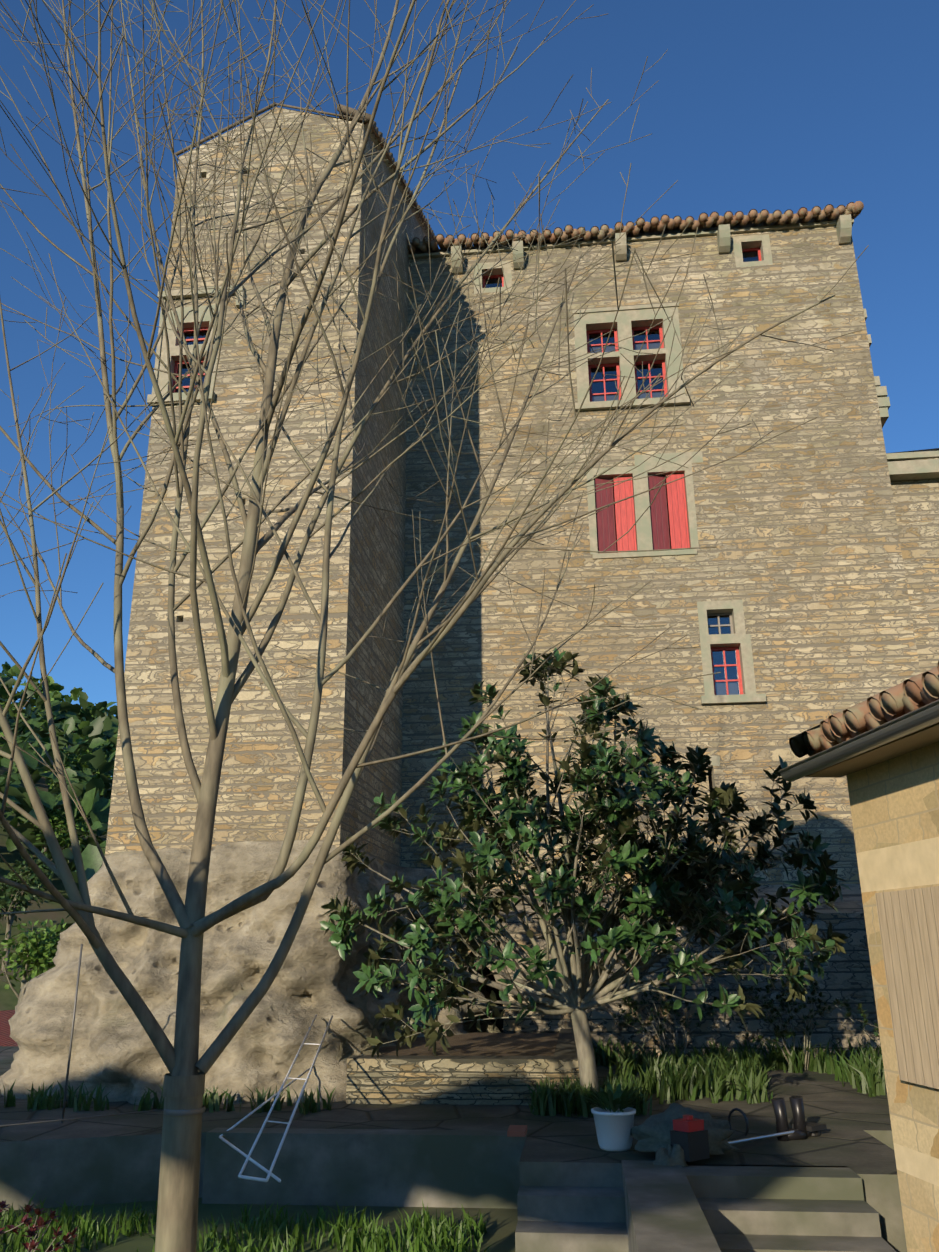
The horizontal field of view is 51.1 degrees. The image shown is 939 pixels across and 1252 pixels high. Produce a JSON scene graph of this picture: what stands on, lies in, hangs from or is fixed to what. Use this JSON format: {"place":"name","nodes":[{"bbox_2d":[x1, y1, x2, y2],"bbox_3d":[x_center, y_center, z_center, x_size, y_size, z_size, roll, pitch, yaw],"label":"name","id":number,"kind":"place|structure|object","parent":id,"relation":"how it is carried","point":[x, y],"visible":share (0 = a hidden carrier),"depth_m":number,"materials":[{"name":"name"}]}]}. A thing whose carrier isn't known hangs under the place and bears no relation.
{"place":"outdoors","nodes":[
{"label":"outdoors","id":0,"kind":"place"},
{"bbox_2d":[0,747,517,1251],"bbox_3d":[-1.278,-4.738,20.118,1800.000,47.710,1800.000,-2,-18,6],"label":"terrain","id":1,"kind":"structure","parent":0,"point":[500,1229],"depth_m":8.50,"materials":[{"name":"green plant"}]},
{"bbox_2d":[0,1010,17,1045],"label":"red roof house","id":2,"kind":"structure","parent":1,"relation":"on","point":[6,1039],"depth_m":26.03,"materials":[{"name":"tile"}]},
{"bbox_2d":[0,849,54,971],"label":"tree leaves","id":3,"kind":"object","parent":1,"relation":"on","point":[7,897],"depth_m":79.21,"materials":[{"name":"green plant"}]},
{"bbox_2d":[0,918,65,999],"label":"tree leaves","id":4,"kind":"object","parent":1,"relation":"on","point":[47,944],"depth_m":68.38,"materials":[{"name":"green plant"}]},
{"bbox_2d":[0,1200,77,1251],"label":"flowers","id":5,"kind":"object","parent":1,"relation":"on","point":[30,1231],"depth_m":6.00,"materials":[{"name":"plant"}]},
{"bbox_2d":[20,794,95,862],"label":"tree leaves","id":6,"kind":"object","parent":1,"relation":"on","point":[53,814],"depth_m":93.04,"materials":[{"name":"green plant"}]},
{"bbox_2d":[0,662,118,936],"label":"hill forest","id":7,"kind":"object","parent":1,"relation":"on","point":[98,724],"visible":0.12,"depth_m":109.01,"materials":[{"name":"plant"}]},
{"bbox_2d":[44,736,115,800],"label":"tree leaves","id":8,"kind":"object","parent":1,"relation":"on","point":[96,775],"depth_m":112.70,"materials":[{"name":"green plant"}]},
{"bbox_2d":[0,1191,490,1251],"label":"grass","id":9,"kind":"structure","parent":1,"relation":"on","point":[443,1240],"depth_m":7.69,"materials":[{"name":"green plant"}]},
{"bbox_2d":[0,0,868,1251],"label":"bare tree","id":10,"kind":"object","parent":1,"relation":"on","point":[180,1161],"visible":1,"depth_m":5.59,"materials":[{"name":"brown plant"}]},
{"bbox_2d":[202,1125,895,1251],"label":"retaining wall","id":11,"kind":"structure","parent":1,"relation":"on","point":[648,1206],"depth_m":7.45,"materials":[{"name":"grey concrete"}]},
{"bbox_2d":[846,742,938,1251],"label":"house walls","id":12,"kind":"structure","parent":1,"relation":"on","point":[894,804],"depth_m":6.50,"materials":[{"name":"beige stone"}]},
{"bbox_2d":[789,661,938,757],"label":"house roof","id":13,"kind":"structure","parent":12,"relation":"on","point":[900,699],"depth_m":6.43,"materials":[{"name":"brown ceramic"}]},
{"bbox_2d":[805,722,938,777],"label":"soffit","id":14,"kind":"structure","parent":12,"relation":"attached to","point":[921,738],"depth_m":6.54,"materials":[{"name":"beige wood"}]},
{"bbox_2d":[778,699,938,781],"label":"gutter","id":15,"kind":"object","parent":14,"relation":"attached to","point":[925,716],"visible":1,"depth_m":6.23,"materials":[{"name":"metal"}]},
{"bbox_2d":[875,886,938,1088],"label":"wooden shutter","id":16,"kind":"object","parent":12,"relation":"attached to","point":[908,920],"visible":1,"depth_m":6.29,"materials":[{"name":"beige wood"}]},
{"bbox_2d":[0,1046,906,1251],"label":"terrace","id":17,"kind":"structure","parent":0,"point":[107,1160],"depth_m":9.04,"materials":[{"name":"stone"}]},
{"bbox_2d":[0,944,205,1126],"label":"pole","id":18,"kind":"object","parent":17,"relation":"on","point":[183,1112],"visible":0.81,"depth_m":4.58,"materials":[{"name":"grey metal"}]},
{"bbox_2d":[2,1080,336,1114],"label":"weeds","id":19,"kind":"object","parent":17,"relation":"on","point":[41,1099],"visible":0.71,"depth_m":10.60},
{"bbox_2d":[0,840,500,1104],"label":"outcrop rock","id":20,"kind":"object","parent":17,"relation":"on","point":[115,1052],"visible":0.44,"depth_m":12.01,"materials":[{"name":"beige stone"}]},
{"bbox_2d":[105,107,431,865],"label":"castle tower","id":21,"kind":"structure","parent":17,"relation":"on","point":[260,769],"depth_m":14.74,"materials":[{"name":"beige stone"}]},
{"bbox_2d":[175,102,437,243],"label":"tower verge tiles","id":22,"kind":"object","parent":21,"relation":"on","point":[350,111],"visible":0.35,"depth_m":16.85,"materials":[{"name":"beige stone"}]},
{"bbox_2d":[172,248,761,813],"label":"window frames","id":23,"kind":"structure","parent":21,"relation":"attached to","point":[650,376],"depth_m":19.86,"materials":[{"name":"red wood"}]},
{"bbox_2d":[176,251,758,694],"bbox_3d":[0.344,-3.497,18.413,11.363,9.660,2.499,6,-19,-18],"label":"window glass","id":24,"kind":"object","parent":23,"relation":"in","point":[724,619],"visible":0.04,"depth_m":19.91,"materials":[{"name":"blue glass"}]},
{"bbox_2d":[177,108,863,253],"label":"roof tiles","id":25,"kind":"object","parent":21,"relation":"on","point":[713,221],"visible":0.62,"depth_m":20.50,"materials":[{"name":"brown ceramic"}]},
{"bbox_2d":[219,1015,332,1181],"bbox_3d":[-1.907,4.366,9.463,0.812,0.899,4.412,0,-18,-3],"label":"folding ladder","id":26,"kind":"object","parent":17,"relation":"on","point":[268,1172],"visible":0.96,"depth_m":8.71,"materials":[{"name":"silver metal"}]},
{"bbox_2d":[346,1029,579,1104],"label":"planter wall","id":27,"kind":"structure","parent":17,"relation":"on","point":[487,1068],"depth_m":10.89,"materials":[{"name":"stone"}]},
{"bbox_2d":[513,1074,652,1116],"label":"grass","id":28,"kind":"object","parent":17,"relation":"on","point":[567,1100],"visible":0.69,"depth_m":10.12,"materials":[{"name":"green plant"}]},
{"bbox_2d":[320,647,851,1091],"bbox_3d":[1.190,2.792,11.295,5.984,5.175,3.881,-2,-18,6],"label":"magnolia","id":29,"kind":"object","parent":17,"relation":"on","point":[627,855],"depth_m":10.65,"materials":[{"name":"green plant"}]},
{"bbox_2d":[581,1082,643,1150],"bbox_3d":[1.232,4.187,8.408,0.552,0.511,0.537,-2,-18,6],"label":"flower pot","id":30,"kind":"object","parent":17,"relation":"on","point":[613,1115],"visible":0.98,"depth_m":8.29,"materials":[{"name":"white ceramic"}]},
{"bbox_2d":[423,884,879,1061],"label":"stone wall","id":31,"kind":"structure","parent":17,"relation":"on","point":[848,975],"depth_m":14.84,"materials":[{"name":"stone"}]},
{"bbox_2d":[401,214,919,888],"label":"castle","id":32,"kind":"structure","parent":17,"relation":"on","point":[797,572],"depth_m":18.64,"materials":[{"name":"stone"}]},
{"bbox_2d":[594,474,689,552],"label":"shutters","id":33,"kind":"object","parent":32,"relation":"attached to","point":[625,520],"depth_m":18.86,"materials":[{"name":"red wood"}]},
{"bbox_2d":[886,448,938,672],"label":"castle wing","id":34,"kind":"structure","parent":32,"relation":"attached to","point":[914,477],"depth_m":18.39,"materials":[{"name":"beige stone"}]},
{"bbox_2d":[618,983,713,1059],"bbox_3d":[2.766,5.815,14.405,1.906,1.170,1.297,8,-20,-24],"label":"shrub","id":35,"kind":"object","parent":17,"relation":"on","point":[665,1043],"visible":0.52,"depth_m":14.26,"materials":[{"name":"green plant"}]},
{"bbox_2d":[611,978,717,1053],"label":"shrub leaves","id":36,"kind":"object","parent":35,"relation":"on","point":[641,1002],"visible":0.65,"depth_m":14.23,"materials":[{"name":"green plant"}]},
{"bbox_2d":[630,1103,739,1154],"bbox_3d":[1.768,4.125,8.084,0.876,0.339,0.702,-2,-18,6],"label":"jacket","id":37,"kind":"object","parent":17,"relation":"on","point":[651,1133],"visible":0.62,"depth_m":7.96,"materials":[{"name":"fabric"}]},
{"bbox_2d":[653,1144,687,1166],"bbox_3d":[1.561,4.360,7.582,0.374,0.664,0.217,-2,-18,6],"label":"jacket sleeve","id":38,"kind":"object","parent":37,"relation":"attached to","point":[672,1156],"visible":0.31,"depth_m":7.61,"materials":[{"name":"blue fabric"}]},
{"bbox_2d":[592,1035,885,1104],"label":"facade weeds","id":39,"kind":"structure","parent":17,"relation":"on","point":[676,1077],"depth_m":12.21,"materials":[{"name":"green plant"}]},
{"bbox_2d":[670,1108,826,1161],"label":"garden tools","id":40,"kind":"object","parent":17,"relation":"on","point":[689,1134],"visible":0.94,"depth_m":7.72,"materials":[{"name":"black metal"}]},
{"bbox_2d":[746,977,827,1070],"bbox_3d":[4.435,5.522,13.746,1.113,1.291,1.826,-5,-19,13],"label":"shrub","id":41,"kind":"object","parent":17,"relation":"on","point":[806,1061],"visible":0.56,"depth_m":13.56,"materials":[{"name":"brown plant"}]},
{"bbox_2d":[742,966,832,1054],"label":"shrub leaves","id":42,"kind":"object","parent":41,"relation":"attached to","point":[783,1005],"visible":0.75,"depth_m":13.60,"materials":[{"name":"green plant"}]},
{"bbox_2d":[771,1096,811,1140],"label":"rubber boots","id":43,"kind":"object","parent":17,"relation":"on","point":[797,1108],"visible":0.9,"depth_m":8.67,"materials":[{"name":"black rubber"}]},
{"bbox_2d":[835,1002,880,1046],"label":"stems","id":44,"kind":"object","parent":17,"relation":"on","point":[862,1029],"visible":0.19,"depth_m":13.26,"materials":[{"name":"brown plant"}]},
{"bbox_2d":[831,998,879,1041],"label":"shrub leaves","id":45,"kind":"object","parent":44,"relation":"on","point":[858,1008],"visible":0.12,"depth_m":13.39,"materials":[{"name":"green plant"}]},
{"bbox_2d":[0,0,938,776],"label":"sky","id":46,"kind":"structure","parent":0,"point":[770,105],"materials":[{"name":"blue"}]}
]}

